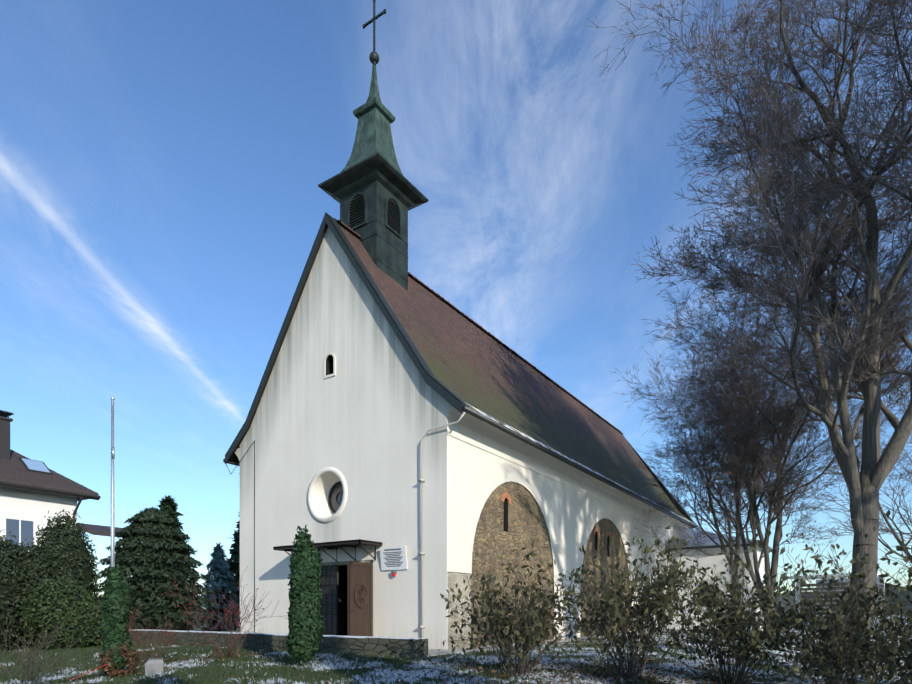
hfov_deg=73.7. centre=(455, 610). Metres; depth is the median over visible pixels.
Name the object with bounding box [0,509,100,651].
yew hedge
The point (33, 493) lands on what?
neighbour house
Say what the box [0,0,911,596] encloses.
sky
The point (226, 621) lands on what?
red shrub
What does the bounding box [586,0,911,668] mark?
bare tree
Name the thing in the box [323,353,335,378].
gable window frame
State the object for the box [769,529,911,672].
shrub
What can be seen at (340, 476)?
oculus moulding
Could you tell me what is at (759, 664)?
shrub
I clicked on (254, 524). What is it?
lightning conductor
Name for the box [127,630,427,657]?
stone wall
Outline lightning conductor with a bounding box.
[226,440,254,632]
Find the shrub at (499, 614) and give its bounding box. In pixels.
[440,540,633,675]
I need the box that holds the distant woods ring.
[97,586,911,614]
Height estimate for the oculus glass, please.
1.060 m
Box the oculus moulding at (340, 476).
[307,467,347,522]
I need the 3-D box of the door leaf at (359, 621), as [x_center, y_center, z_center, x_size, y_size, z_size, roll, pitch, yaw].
[-2.716,-0.179,17.205,0.087,2.350,1.130,0,0,24]
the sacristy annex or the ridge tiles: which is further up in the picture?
the ridge tiles
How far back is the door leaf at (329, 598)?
18.50 m
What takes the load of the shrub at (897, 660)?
on the ground at (663, 638)
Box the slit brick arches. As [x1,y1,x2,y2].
[501,492,610,538]
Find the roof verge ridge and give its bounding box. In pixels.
[225,212,622,463]
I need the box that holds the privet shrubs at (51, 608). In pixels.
[21,575,102,649]
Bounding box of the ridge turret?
[318,0,428,290]
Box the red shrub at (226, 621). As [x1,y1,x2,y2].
[160,569,280,658]
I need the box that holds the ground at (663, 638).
[0,615,911,683]
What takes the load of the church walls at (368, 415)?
on the ground at (663, 638)
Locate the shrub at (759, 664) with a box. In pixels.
[717,575,911,683]
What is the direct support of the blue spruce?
on the ground at (663, 638)
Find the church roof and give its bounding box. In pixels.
[229,224,696,525]
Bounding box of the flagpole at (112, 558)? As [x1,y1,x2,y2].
[110,397,114,570]
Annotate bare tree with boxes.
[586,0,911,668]
[609,205,911,640]
[615,314,826,633]
[771,356,911,561]
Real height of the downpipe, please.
6.449 m
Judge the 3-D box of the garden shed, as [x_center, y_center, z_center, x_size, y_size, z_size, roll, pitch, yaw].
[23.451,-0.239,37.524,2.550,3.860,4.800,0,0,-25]
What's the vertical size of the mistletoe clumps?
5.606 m
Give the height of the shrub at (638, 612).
3.030 m
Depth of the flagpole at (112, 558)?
13.48 m
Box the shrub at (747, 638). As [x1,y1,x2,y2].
[573,525,887,683]
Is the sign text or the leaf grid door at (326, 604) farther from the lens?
the leaf grid door at (326, 604)
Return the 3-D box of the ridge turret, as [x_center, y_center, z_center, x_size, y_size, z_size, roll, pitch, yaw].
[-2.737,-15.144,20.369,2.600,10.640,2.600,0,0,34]
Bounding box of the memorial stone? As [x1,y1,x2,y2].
[145,658,162,675]
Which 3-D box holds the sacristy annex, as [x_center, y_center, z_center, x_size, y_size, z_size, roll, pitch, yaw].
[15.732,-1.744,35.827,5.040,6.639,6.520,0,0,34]
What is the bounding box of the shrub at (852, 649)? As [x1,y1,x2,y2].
[700,537,911,683]
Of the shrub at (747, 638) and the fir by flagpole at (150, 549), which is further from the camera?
the fir by flagpole at (150, 549)
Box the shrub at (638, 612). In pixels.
[519,528,803,680]
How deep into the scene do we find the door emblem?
17.17 m
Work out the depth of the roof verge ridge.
18.24 m
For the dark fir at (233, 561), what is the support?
on the ground at (663, 638)
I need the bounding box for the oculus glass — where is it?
[330,484,342,511]
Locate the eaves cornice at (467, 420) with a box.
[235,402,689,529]
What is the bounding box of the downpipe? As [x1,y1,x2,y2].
[418,412,464,637]
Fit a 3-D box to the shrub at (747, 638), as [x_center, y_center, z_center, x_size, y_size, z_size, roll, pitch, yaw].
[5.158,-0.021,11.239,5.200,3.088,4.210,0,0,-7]
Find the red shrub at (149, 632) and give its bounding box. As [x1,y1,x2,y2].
[97,606,200,664]
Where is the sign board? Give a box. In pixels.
[380,545,407,569]
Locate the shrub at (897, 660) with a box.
[788,617,911,683]
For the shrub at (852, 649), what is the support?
on the ground at (663, 638)
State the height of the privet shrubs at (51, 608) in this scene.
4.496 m
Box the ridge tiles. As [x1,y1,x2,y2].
[338,220,620,431]
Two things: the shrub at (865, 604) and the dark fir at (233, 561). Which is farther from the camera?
the dark fir at (233, 561)
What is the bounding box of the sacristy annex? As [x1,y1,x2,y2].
[665,526,772,631]
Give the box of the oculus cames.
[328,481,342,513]
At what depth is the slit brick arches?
19.26 m
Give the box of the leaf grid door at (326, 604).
[320,565,336,634]
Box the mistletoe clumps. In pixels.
[715,364,906,478]
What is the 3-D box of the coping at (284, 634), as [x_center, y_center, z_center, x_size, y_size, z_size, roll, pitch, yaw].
[-5.906,0.662,17.401,12.200,0.028,0.370,0,0,34]
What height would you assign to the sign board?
0.658 m
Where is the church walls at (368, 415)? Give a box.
[240,227,676,648]
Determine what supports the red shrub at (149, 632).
on the ground at (663, 638)
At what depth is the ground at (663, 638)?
13.31 m
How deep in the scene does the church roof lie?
22.93 m
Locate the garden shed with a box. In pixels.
[788,573,884,635]
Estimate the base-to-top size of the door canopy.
0.500 m
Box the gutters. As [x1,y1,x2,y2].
[223,405,699,529]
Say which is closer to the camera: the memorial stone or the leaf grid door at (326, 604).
the memorial stone
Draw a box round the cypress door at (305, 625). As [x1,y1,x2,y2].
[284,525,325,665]
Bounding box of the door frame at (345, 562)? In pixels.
[320,560,372,635]
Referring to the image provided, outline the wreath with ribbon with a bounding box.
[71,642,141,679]
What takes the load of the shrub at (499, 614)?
on the ground at (663, 638)
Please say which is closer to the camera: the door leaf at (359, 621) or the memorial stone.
the memorial stone
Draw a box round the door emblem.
[351,583,368,610]
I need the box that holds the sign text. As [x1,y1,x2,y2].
[383,548,402,572]
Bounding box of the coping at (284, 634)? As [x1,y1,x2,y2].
[131,629,424,638]
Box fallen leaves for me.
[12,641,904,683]
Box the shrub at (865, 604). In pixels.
[839,482,911,683]
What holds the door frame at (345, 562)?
attached to the church walls at (368, 415)
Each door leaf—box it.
[319,565,338,634]
[347,561,371,635]
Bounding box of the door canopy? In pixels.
[273,539,381,562]
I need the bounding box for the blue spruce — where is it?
[192,542,239,631]
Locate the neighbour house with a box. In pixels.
[0,410,138,551]
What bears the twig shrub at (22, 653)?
on the ground at (663, 638)
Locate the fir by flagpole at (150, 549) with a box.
[93,506,224,629]
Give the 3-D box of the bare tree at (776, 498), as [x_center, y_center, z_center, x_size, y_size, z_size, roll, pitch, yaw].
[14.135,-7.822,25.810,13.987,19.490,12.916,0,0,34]
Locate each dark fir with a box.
[156,495,202,630]
[225,512,239,627]
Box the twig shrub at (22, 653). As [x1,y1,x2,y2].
[0,614,85,683]
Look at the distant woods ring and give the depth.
264.75 m

